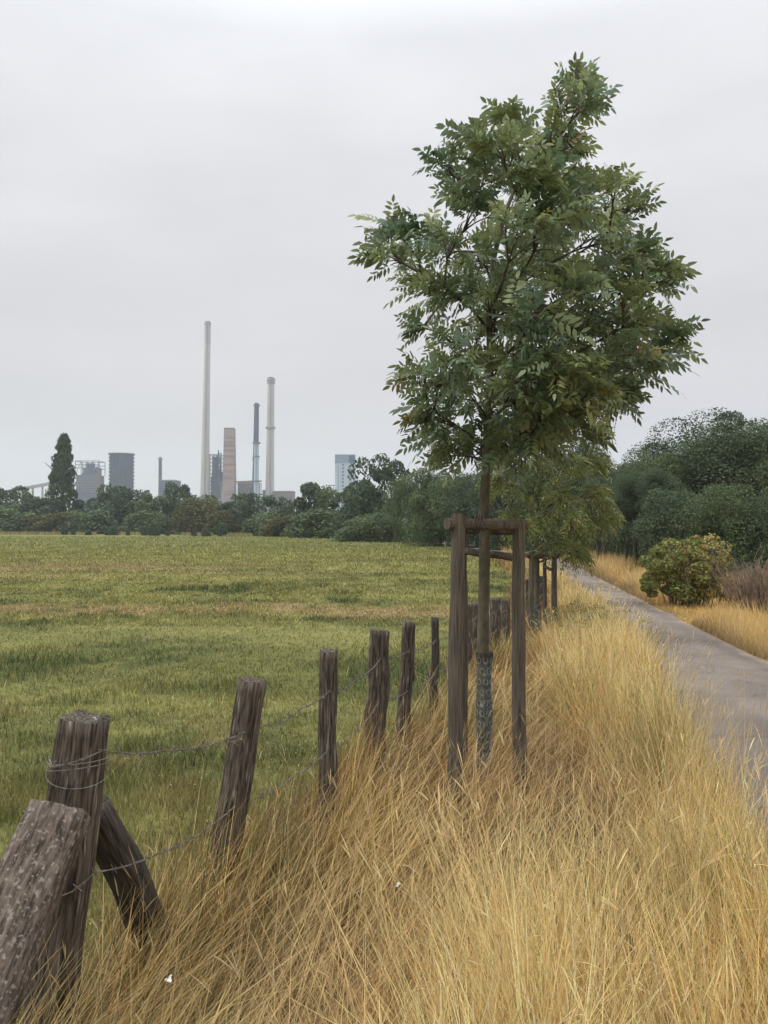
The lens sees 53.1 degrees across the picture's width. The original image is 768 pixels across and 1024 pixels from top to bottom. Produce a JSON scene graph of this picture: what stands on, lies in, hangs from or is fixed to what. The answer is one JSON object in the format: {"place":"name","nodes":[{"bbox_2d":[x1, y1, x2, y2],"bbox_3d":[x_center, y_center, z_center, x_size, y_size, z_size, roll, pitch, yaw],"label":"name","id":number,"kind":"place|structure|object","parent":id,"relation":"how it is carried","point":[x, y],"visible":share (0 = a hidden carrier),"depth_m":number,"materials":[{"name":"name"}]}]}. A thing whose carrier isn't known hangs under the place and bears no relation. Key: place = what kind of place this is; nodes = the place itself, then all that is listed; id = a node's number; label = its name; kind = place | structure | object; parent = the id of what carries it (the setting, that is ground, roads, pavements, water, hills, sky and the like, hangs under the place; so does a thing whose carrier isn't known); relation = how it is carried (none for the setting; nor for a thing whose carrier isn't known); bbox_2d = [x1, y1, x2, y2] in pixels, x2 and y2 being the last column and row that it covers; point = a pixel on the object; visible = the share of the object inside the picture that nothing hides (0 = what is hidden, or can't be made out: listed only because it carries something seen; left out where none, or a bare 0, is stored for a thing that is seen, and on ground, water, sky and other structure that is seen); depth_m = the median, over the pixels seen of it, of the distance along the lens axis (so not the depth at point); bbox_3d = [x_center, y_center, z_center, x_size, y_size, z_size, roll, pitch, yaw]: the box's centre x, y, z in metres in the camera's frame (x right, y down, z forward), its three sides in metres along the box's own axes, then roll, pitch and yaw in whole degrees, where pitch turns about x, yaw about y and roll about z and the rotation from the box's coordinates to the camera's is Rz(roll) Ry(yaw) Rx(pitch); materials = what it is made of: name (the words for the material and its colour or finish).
{"place":"outdoors","nodes":[
{"label":"outdoors","id":0,"kind":"place"},
{"bbox_2d":[7,482,48,500],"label":"conveyor bridge","id":1,"kind":"structure","parent":0,"point":[41,485],"depth_m":799.00,"materials":[{"name":"metal"}]},
{"bbox_2d":[108,451,134,492],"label":"ringed tower","id":2,"kind":"structure","parent":0,"point":[121,468],"depth_m":790.83,"materials":[{"name":"metal"}]},
{"bbox_2d":[0,531,252,536],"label":"grass","id":3,"kind":"structure","parent":0,"point":[121,532],"depth_m":142.11,"materials":[{"name":"green plant"}]},
{"bbox_2d":[0,530,767,1023],"bbox_3d":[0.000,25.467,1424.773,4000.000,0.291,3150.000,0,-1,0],"label":"ground","id":4,"kind":"structure","parent":0,"point":[268,632],"depth_m":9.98,"materials":[{"name":"green plant"}]},
{"bbox_2d":[0,485,33,506],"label":"hedgerow tree","id":5,"kind":"object","parent":4,"relation":"on","point":[23,490],"visible":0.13,"depth_m":170.68,"materials":[{"name":"green plant"}]},
{"bbox_2d":[0,507,43,531],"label":"hedgerow bush","id":6,"kind":"object","parent":4,"relation":"on","point":[11,519],"visible":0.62,"depth_m":155.74,"materials":[{"name":"green plant"}]},
{"bbox_2d":[0,490,47,515],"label":"hedgerow tree","id":7,"kind":"object","parent":4,"relation":"on","point":[13,504],"visible":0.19,"depth_m":166.43,"materials":[{"name":"green plant"}]},
{"bbox_2d":[22,514,55,531],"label":"hedgerow bush","id":8,"kind":"object","parent":4,"relation":"on","point":[35,518],"visible":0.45,"depth_m":154.96,"materials":[{"name":"green plant"}]},
{"bbox_2d":[18,496,65,516],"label":"hedgerow tree","id":9,"kind":"object","parent":4,"relation":"on","point":[42,509],"visible":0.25,"depth_m":163.39,"materials":[{"name":"green plant"}]},
{"bbox_2d":[0,799,90,1023],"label":"brace post","id":10,"kind":"object","parent":4,"relation":"on","point":[37,861],"visible":1,"depth_m":1.92,"materials":[{"name":"brown wood"}]},
{"bbox_2d":[32,511,85,531],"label":"hedgerow bush","id":11,"kind":"object","parent":4,"relation":"on","point":[57,519],"visible":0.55,"depth_m":152.76,"materials":[{"name":"green plant"}]},
{"bbox_2d":[43,432,82,512],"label":"poplar tree","id":12,"kind":"object","parent":4,"relation":"on","point":[64,478],"visible":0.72,"depth_m":166.73,"materials":[{"name":"green plant"}]},
{"bbox_2d":[22,709,109,1023],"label":"fence post","id":13,"kind":"object","parent":4,"relation":"on","point":[80,733],"visible":0.66,"depth_m":2.18,"materials":[{"name":"brown wood"}]},
{"bbox_2d":[46,753,109,789],"bbox_3d":[-0.888,0.743,2.228,0.175,0.073,0.163,0,-1,0],"label":"binding wire","id":14,"kind":"object","parent":13,"relation":"attached to","point":[76,769],"visible":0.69,"depth_m":2.16,"materials":[{"name":"grey metal"}]},
{"bbox_2d":[70,497,97,512],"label":"hedgerow tree","id":15,"kind":"object","parent":4,"relation":"on","point":[81,505],"visible":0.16,"depth_m":168.38,"materials":[{"name":"green plant"}]},
{"bbox_2d":[75,461,104,509],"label":"blast furnace","id":16,"kind":"object","parent":4,"relation":"on","point":[89,480],"visible":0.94,"depth_m":801.57,"materials":[{"name":"grey metal"}]},
{"bbox_2d":[60,508,121,533],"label":"hedgerow bush","id":17,"kind":"object","parent":4,"relation":"on","point":[98,521],"visible":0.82,"depth_m":151.23,"materials":[{"name":"green plant"}]},
{"bbox_2d":[78,483,128,530],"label":"hedgerow tree","id":18,"kind":"object","parent":4,"relation":"on","point":[104,500],"visible":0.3,"depth_m":163.54,"materials":[{"name":"green plant"}]},
{"bbox_2d":[111,488,151,531],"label":"hedgerow tree","id":19,"kind":"object","parent":4,"relation":"on","point":[127,506],"visible":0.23,"depth_m":161.37,"materials":[{"name":"green plant"}]},
{"bbox_2d":[96,795,182,974],"bbox_3d":[-0.830,1.327,2.607,0.138,0.987,0.108,-9,30,2],"label":"brace post","id":20,"kind":"object","parent":4,"relation":"on","point":[115,840],"visible":0.44,"depth_m":2.48,"materials":[{"name":"brown wood"}]},
{"bbox_2d":[118,510,178,533],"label":"hedgerow bush","id":21,"kind":"object","parent":4,"relation":"on","point":[141,518],"visible":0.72,"depth_m":149.78,"materials":[{"name":"green plant"}]},
{"bbox_2d":[134,493,177,531],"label":"hedgerow tree","id":22,"kind":"object","parent":4,"relation":"on","point":[157,500],"visible":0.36,"depth_m":157.08,"materials":[{"name":"green plant"}]},
{"bbox_2d":[158,457,162,495],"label":"chimney","id":23,"kind":"object","parent":4,"relation":"on","point":[160,459],"visible":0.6,"depth_m":799.37,"materials":[{"name":"concrete"}]},
{"bbox_2d":[159,480,167,513],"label":"factory hall","id":24,"kind":"structure","parent":4,"relation":"on","point":[162,486],"depth_m":788.50,"materials":[{"name":"grey metal"}]},
{"bbox_2d":[162,481,192,533],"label":"hedgerow tree","id":25,"kind":"object","parent":4,"relation":"on","point":[184,492],"visible":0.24,"depth_m":156.74,"materials":[{"name":"green plant"}]},
{"bbox_2d":[171,494,217,525],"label":"hedgerow tree","id":26,"kind":"object","parent":4,"relation":"on","point":[207,498],"visible":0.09,"depth_m":150.86,"materials":[{"name":"green plant"}]},
{"bbox_2d":[170,498,222,534],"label":"hedgerow bush","id":27,"kind":"object","parent":4,"relation":"on","point":[195,512],"visible":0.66,"depth_m":140.86,"materials":[{"name":"green plant"}]},
{"bbox_2d":[200,321,210,498],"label":"chimney","id":28,"kind":"object","parent":4,"relation":"on","point":[204,482],"visible":0.89,"depth_m":798.99,"materials":[{"name":"concrete"}]},
{"bbox_2d":[209,450,222,500],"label":"blast furnace","id":29,"kind":"object","parent":4,"relation":"on","point":[216,477],"visible":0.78,"depth_m":809.50,"materials":[{"name":"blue metal"}]},
{"bbox_2d":[198,501,236,526],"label":"hedgerow tree","id":30,"kind":"object","parent":4,"relation":"on","point":[225,506],"visible":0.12,"depth_m":145.74,"materials":[{"name":"green plant"}]},
{"bbox_2d":[213,523,227,535],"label":"field shrub","id":31,"kind":"object","parent":4,"relation":"on","point":[223,531],"visible":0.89,"depth_m":121.68,"materials":[{"name":"green plant"}]},
{"bbox_2d":[202,510,243,534],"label":"hedgerow bush","id":32,"kind":"object","parent":4,"relation":"on","point":[219,516],"visible":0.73,"depth_m":136.51,"materials":[{"name":"green plant"}]},
{"bbox_2d":[222,428,236,498],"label":"brick stack","id":33,"kind":"object","parent":4,"relation":"on","point":[229,489],"visible":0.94,"depth_m":795.51,"materials":[{"name":"brick"}]},
{"bbox_2d":[203,676,266,915],"bbox_3d":[-0.611,1.219,3.087,0.127,1.116,0.107,9,1,12],"label":"fence post","id":34,"kind":"object","parent":4,"relation":"on","point":[240,760],"visible":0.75,"depth_m":3.04,"materials":[{"name":"brown wood"}]},
{"bbox_2d":[219,480,261,498],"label":"pipe bridge","id":35,"kind":"structure","parent":4,"relation":"on","point":[237,488],"depth_m":795.11,"materials":[{"name":"grey metal"}]},
{"bbox_2d":[212,499,278,519],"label":"factory hall","id":36,"kind":"structure","parent":4,"relation":"on","point":[224,500],"depth_m":763.20,"materials":[{"name":"grey metal"}]},
{"bbox_2d":[225,492,265,532],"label":"hedgerow tree","id":37,"kind":"object","parent":4,"relation":"on","point":[245,510],"visible":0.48,"depth_m":138.39,"materials":[{"name":"green plant"}]},
{"bbox_2d":[237,482,259,498],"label":"factory hall","id":38,"kind":"structure","parent":4,"relation":"on","point":[240,488],"depth_m":818.52,"materials":[{"name":"grey metal"}]},
{"bbox_2d":[252,403,259,492],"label":"chimney","id":39,"kind":"object","parent":4,"relation":"on","point":[256,423],"visible":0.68,"depth_m":799.27,"materials":[{"name":"blue metal"}]},
{"bbox_2d":[253,442,260,498],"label":"chimney","id":40,"kind":"object","parent":4,"relation":"on","point":[256,456],"visible":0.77,"depth_m":786.70,"materials":[{"name":"grey metal"}]},
{"bbox_2d":[239,510,278,535],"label":"hedgerow bush","id":41,"kind":"object","parent":4,"relation":"on","point":[251,525],"visible":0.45,"depth_m":126.79,"materials":[{"name":"green plant"}]},
{"bbox_2d":[265,377,275,495],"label":"chimney","id":42,"kind":"object","parent":4,"relation":"on","point":[269,487],"visible":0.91,"depth_m":798.19,"materials":[{"name":"concrete"}]},
{"bbox_2d":[252,495,292,520],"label":"hedgerow tree","id":43,"kind":"object","parent":4,"relation":"on","point":[274,505],"visible":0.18,"depth_m":131.05,"materials":[{"name":"green plant"}]},
{"bbox_2d":[272,491,295,510],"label":"factory hall","id":44,"kind":"structure","parent":4,"relation":"on","point":[288,495],"depth_m":788.39,"materials":[{"name":"grey metal"}]},
{"bbox_2d":[257,514,310,536],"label":"hedgerow bush","id":45,"kind":"object","parent":4,"relation":"on","point":[279,525],"visible":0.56,"depth_m":117.86,"materials":[{"name":"green plant"}]},
{"bbox_2d":[276,500,304,521],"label":"hedgerow tree","id":46,"kind":"object","parent":4,"relation":"on","point":[284,511],"visible":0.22,"depth_m":126.14,"materials":[{"name":"green plant"}]},
{"bbox_2d":[292,482,330,531],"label":"hedgerow tree","id":47,"kind":"object","parent":4,"relation":"on","point":[308,490],"visible":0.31,"depth_m":120.24,"materials":[{"name":"green plant"}]},
{"bbox_2d":[283,508,343,537],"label":"hedgerow bush","id":48,"kind":"object","parent":4,"relation":"on","point":[326,525],"visible":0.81,"depth_m":105.53,"materials":[{"name":"green plant"}]},
{"bbox_2d":[317,648,337,842],"bbox_3d":[-0.285,1.243,3.879,0.105,1.095,0.092,1,-1,4],"label":"fence post","id":49,"kind":"object","parent":4,"relation":"on","point":[328,680],"visible":0.72,"depth_m":3.84,"materials":[{"name":"brown wood"}]},
{"bbox_2d":[306,485,352,534],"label":"hedgerow tree","id":50,"kind":"object","parent":4,"relation":"on","point":[325,497],"visible":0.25,"depth_m":112.80,"materials":[{"name":"green plant"}]},
{"bbox_2d":[328,454,355,509],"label":"tower block","id":51,"kind":"structure","parent":4,"relation":"on","point":[343,462],"depth_m":792.78,"materials":[{"name":"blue concrete"}]},
{"bbox_2d":[337,479,371,537],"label":"hedgerow tree","id":52,"kind":"object","parent":4,"relation":"on","point":[346,516],"visible":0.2,"depth_m":103.19,"materials":[{"name":"green plant"}]},
{"bbox_2d":[331,512,406,542],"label":"hedgerow bush","id":53,"kind":"object","parent":4,"relation":"on","point":[375,528],"visible":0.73,"depth_m":81.47,"materials":[{"name":"green plant"}]},
{"bbox_2d":[364,629,389,767],"bbox_3d":[-0.048,1.303,5.080,0.165,1.059,0.107,2,-1,0],"label":"fence post","id":54,"kind":"object","parent":4,"relation":"on","point":[379,679],"visible":0.65,"depth_m":5.04,"materials":[{"name":"brown wood"}]},
{"bbox_2d":[48,583,541,770],"bbox_3d":[1.247,1.138,9.279,0.216,0.695,14.926,0,-1,17],"label":"barbed wire","id":55,"kind":"object","parent":54,"relation":"attached to","point":[128,753],"visible":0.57,"depth_m":2.75,"materials":[{"name":"grey metal"}]},
{"bbox_2d":[347,453,421,522],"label":"hedgerow tree","id":56,"kind":"object","parent":4,"relation":"on","point":[367,498],"visible":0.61,"depth_m":96.49,"materials":[{"name":"green plant"}]},
{"bbox_2d":[9,546,767,1023],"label":"dry grass","id":57,"kind":"structure","parent":4,"relation":"on","point":[693,952],"depth_m":2.71,"materials":[{"name":"beige plant"}]},
{"bbox_2d":[396,882,403,1009],"bbox_3d":[0.048,1.345,2.178,0.028,0.584,0.012,0,-1,0],"label":"wild flower","id":58,"kind":"object","parent":4,"relation":"on","point":[398,885],"visible":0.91,"depth_m":2.18,"materials":[{"name":"white plant"}]},
{"bbox_2d":[381,468,429,542],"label":"tree","id":59,"kind":"object","parent":4,"relation":"on","point":[402,488],"visible":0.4,"depth_m":79.00,"materials":[{"name":"green plant"}]},
{"bbox_2d":[396,621,415,752],"bbox_3d":[0.153,1.316,5.488,0.116,1.068,0.104,3,-2,2],"label":"fence post","id":60,"kind":"object","parent":4,"relation":"on","point":[406,683],"visible":0.76,"depth_m":5.45,"materials":[{"name":"brown wood"}]},
{"bbox_2d":[429,617,439,714],"bbox_3d":[0.425,1.390,6.479,0.087,1.011,0.076,1,-1,12],"label":"fence post","id":61,"kind":"object","parent":4,"relation":"on","point":[435,660],"visible":0.77,"depth_m":6.45,"materials":[{"name":"brown wood"}]},
{"bbox_2d":[398,468,477,546],"bbox_3d":[4.648,0.215,65.922,7.050,7.988,9.041,0,-1,0],"label":"tree","id":62,"kind":"object","parent":4,"relation":"on","point":[429,525],"visible":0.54,"depth_m":64.54,"materials":[{"name":"green plant"}]},
{"bbox_2d":[438,470,497,547],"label":"tree","id":63,"kind":"object","parent":4,"relation":"on","point":[460,499],"visible":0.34,"depth_m":61.29,"materials":[{"name":"green plant"}]},
{"bbox_2d":[468,603,472,668],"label":"fence post","id":64,"kind":"object","parent":4,"relation":"on","point":[470,608],"visible":0.34,"depth_m":8.44,"materials":[{"name":"brown wood"}]},
{"bbox_2d":[61,593,542,896],"bbox_3d":[1.250,1.424,9.267,0.238,0.577,14.938,0,-1,17],"label":"barbed wire","id":65,"kind":"object","parent":64,"relation":"attached to","point":[142,860],"visible":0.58,"depth_m":2.88,"materials":[{"name":"grey metal"}]},
{"bbox_2d":[472,601,477,663],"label":"fence post","id":66,"kind":"object","parent":4,"relation":"on","point":[474,622],"visible":0.3,"depth_m":9.13,"materials":[{"name":"brown wood"}]},
{"bbox_2d":[443,513,527,814],"bbox_3d":[0.624,0.901,4.543,0.459,1.776,0.807,0,-1,12],"label":"tree stake frame","id":67,"kind":"object","parent":4,"relation":"on","point":[459,527],"visible":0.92,"depth_m":4.44,"materials":[{"name":"brown wood"}]},
{"bbox_2d":[489,597,501,650],"bbox_3d":[1.470,1.608,10.174,0.171,0.952,0.105,1,-1,-13],"label":"fence post","id":68,"kind":"object","parent":4,"relation":"on","point":[495,617],"visible":0.62,"depth_m":10.13,"materials":[{"name":"brown wood"}]},
{"bbox_2d":[465,465,541,549],"bbox_3d":[9.323,0.086,56.075,7.210,8.207,6.006,0,-1,-28],"label":"tree","id":69,"kind":"object","parent":4,"relation":"on","point":[498,503],"visible":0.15,"depth_m":54.92,"materials":[{"name":"green plant"}]},
{"bbox_2d":[501,599,509,641],"bbox_3d":[1.727,1.671,10.876,0.143,0.887,0.104,0,-1,3],"label":"fence post","id":70,"kind":"object","parent":4,"relation":"on","point":[505,605],"visible":0.59,"depth_m":10.83,"materials":[{"name":"brown wood"}]},
{"bbox_2d":[490,538,530,550],"bbox_3d":[9.673,2.467,55.819,4.821,1.621,5.180,0,-1,0],"label":"undergrowth bush","id":71,"kind":"object","parent":4,"relation":"on","point":[495,547],"visible":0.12,"depth_m":55.09,"materials":[{"name":"green plant"}]},
{"bbox_2d":[346,51,710,765],"bbox_3d":[0.840,-0.550,4.562,2.120,4.686,2.184,0,-1,0],"label":"ash tree","id":72,"kind":"object","parent":4,"relation":"on","point":[556,391],"visible":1,"depth_m":4.25,"materials":[{"name":"green plant"}]},
{"bbox_2d":[474,651,493,792],"bbox_3d":[0.600,1.266,4.599,0.117,0.856,0.110,0,-1,0],"label":"guard sleeve","id":73,"kind":"object","parent":72,"relation":"attached to","point":[486,700],"visible":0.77,"depth_m":4.56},
{"bbox_2d":[534,604,541,634],"bbox_3d":[2.475,1.771,12.471,0.163,0.550,0.170,0,-1,0],"label":"guard sleeve","id":74,"kind":"object","parent":4,"relation":"on","point":[537,617],"visible":0.47,"depth_m":12.40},
{"bbox_2d":[512,449,569,552],"bbox_3d":[10.782,-0.259,50.064,5.098,8.406,5.132,0,-1,0],"label":"tree","id":75,"kind":"object","parent":4,"relation":"on","point":[526,540],"visible":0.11,"depth_m":49.41,"materials":[{"name":"green plant"}]},
{"bbox_2d":[539,576,542,603],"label":"fence post","id":76,"kind":"object","parent":4,"relation":"on","point":[541,587],"visible":0.28,"depth_m":16.43,"materials":[{"name":"brown wood"}]},
{"bbox_2d":[525,552,558,635],"bbox_3d":[2.641,1.390,12.382,0.462,1.511,1.011,-1,-1,29],"label":"tree stake frame","id":77,"kind":"object","parent":4,"relation":"on","point":[531,556],"visible":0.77,"depth_m":12.13,"materials":[{"name":"brown wood"}]},
{"bbox_2d":[471,341,626,603],"bbox_3d":[2.732,-0.359,12.500,2.740,5.011,2.446,0,-1,0],"label":"ash tree","id":78,"kind":"object","parent":4,"relation":"on","point":[562,542],"visible":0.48,"depth_m":12.17,"materials":[{"name":"green plant"}]},
{"bbox_2d":[546,494,594,549],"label":"copse tree","id":79,"kind":"object","parent":4,"relation":"on","point":[558,515],"visible":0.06,"depth_m":41.31,"materials":[{"name":"green plant"}]},
{"bbox_2d":[558,441,612,547],"bbox_3d":[10.483,-0.706,39.995,2.827,6.826,2.355,0,-1,15],"label":"copse tree","id":80,"kind":"object","parent":4,"relation":"on","point":[578,450],"visible":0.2,"depth_m":39.70,"materials":[{"name":"green plant"}]},
{"bbox_2d":[576,475,612,558],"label":"sapling","id":81,"kind":"object","parent":4,"relation":"on","point":[597,544],"visible":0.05,"depth_m":33.42,"materials":[{"name":"green plant"}]},
{"bbox_2d":[541,594,651,641],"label":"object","id":82,"kind":"object","parent":4,"relation":"on","point":[584,615],"visible":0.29,"depth_m":10.91,"materials":[{"name":"yellow plant"}]},
{"bbox_2d":[581,474,613,557],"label":"sapling","id":83,"kind":"object","parent":4,"relation":"on","point":[605,482],"visible":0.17,"depth_m":32.79,"materials":[{"name":"green plant"}]},
{"bbox_2d":[574,497,630,554],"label":"copse tree","id":84,"kind":"object","parent":4,"relation":"on","point":[598,537],"visible":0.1,"depth_m":33.85,"materials":[{"name":"green plant"}]},
{"bbox_2d":[599,458,635,544],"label":"copse tree","id":85,"kind":"object","parent":4,"relation":"on","point":[616,471],"depth_m":43.61,"materials":[{"name":"green plant"}]},
{"bbox_2d":[608,472,626,558],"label":"sapling","id":86,"kind":"object","parent":4,"relation":"on","point":[614,484],"visible":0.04,"depth_m":31.93,"materials":[{"name":"green plant"}]},
{"bbox_2d":[612,468,648,566],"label":"sapling","id":87,"kind":"object","parent":4,"relation":"on","point":[626,488],"visible":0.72,"depth_m":29.27,"materials":[{"name":"green plant"}]},
{"bbox_2d":[599,491,677,562],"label":"copse tree","id":88,"kind":"object","parent":4,"relation":"on","point":[625,536],"visible":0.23,"depth_m":29.91,"materials":[{"name":"green plant"}]},
{"bbox_2d":[613,448,699,529],"bbox_3d":[13.408,-0.267,37.941,5.074,5.880,4.742,0,-1,0],"label":"copse tree","id":89,"kind":"object","parent":4,"relation":"on","point":[660,460],"visible":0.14,"depth_m":37.47,"materials":[{"name":"green plant"}]},
{"bbox_2d":[634,466,680,570],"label":"sapling","id":90,"kind":"object","parent":4,"relation":"on","point":[657,480],"visible":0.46,"depth_m":28.24,"materials":[{"name":"green plant"}]},
{"bbox_2d":[558,549,767,660],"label":"golden grass","id":91,"kind":"structure","parent":4,"relation":"on","point":[624,574],"depth_m":15.05,"materials":[{"name":"yellow plant"}]},
{"bbox_2d":[629,487,721,564],"bbox_3d":[10.441,0.776,27.101,3.501,3.434,3.248,0,-1,0],"label":"copse tree","id":92,"kind":"object","parent":4,"relation":"on","point":[658,517],"visible":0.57,"depth_m":26.77,"materials":[{"name":"green plant"}]},
{"bbox_2d":[637,533,738,607],"bbox_3d":[6.908,1.314,17.511,2.112,1.697,1.602,0,-1,0],"label":"roadside bush","id":93,"kind":"object","parent":4,"relation":"on","point":[682,571],"visible":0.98,"depth_m":17.14,"materials":[{"name":"green plant"}]},
{"bbox_2d":[623,407,767,510],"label":"copse tree","id":94,"kind":"object","parent":4,"relation":"on","point":[704,457],"visible":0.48,"depth_m":37.55,"materials":[{"name":"green plant"}]},
{"bbox_2d":[669,482,767,580],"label":"copse tree","id":95,"kind":"object","parent":4,"relation":"on","point":[722,514],"visible":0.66,"depth_m":24.55,"materials":[{"name":"green plant"}]},
{"bbox_2d":[706,422,767,507],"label":"copse tree","id":96,"kind":"object","parent":4,"relation":"on","point":[762,467],"visible":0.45,"depth_m":36.68,"materials":[{"name":"green plant"}]},
{"bbox_2d":[707,542,767,612],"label":"brushwood","id":97,"kind":"object","parent":4,"relation":"on","point":[753,588],"visible":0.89,"depth_m":16.30,"materials":[{"name":"brown plant"}]},
{"bbox_2d":[716,525,767,579],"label":"undergrowth bush","id":98,"kind":"object","parent":4,"relation":"on","point":[742,561],"visible":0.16,"depth_m":23.78,"materials":[{"name":"green plant"}]},
{"bbox_2d":[737,487,767,574],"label":"copse tree","id":99,"kind":"object","parent":4,"relation":"on","point":[760,516],"visible":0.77,"depth_m":23.54,"materials":[{"name":"green plant"}]},
{"bbox_2d":[0,0,767,523],"label":"sky","id":100,"kind":"structure","parent":0,"point":[168,168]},
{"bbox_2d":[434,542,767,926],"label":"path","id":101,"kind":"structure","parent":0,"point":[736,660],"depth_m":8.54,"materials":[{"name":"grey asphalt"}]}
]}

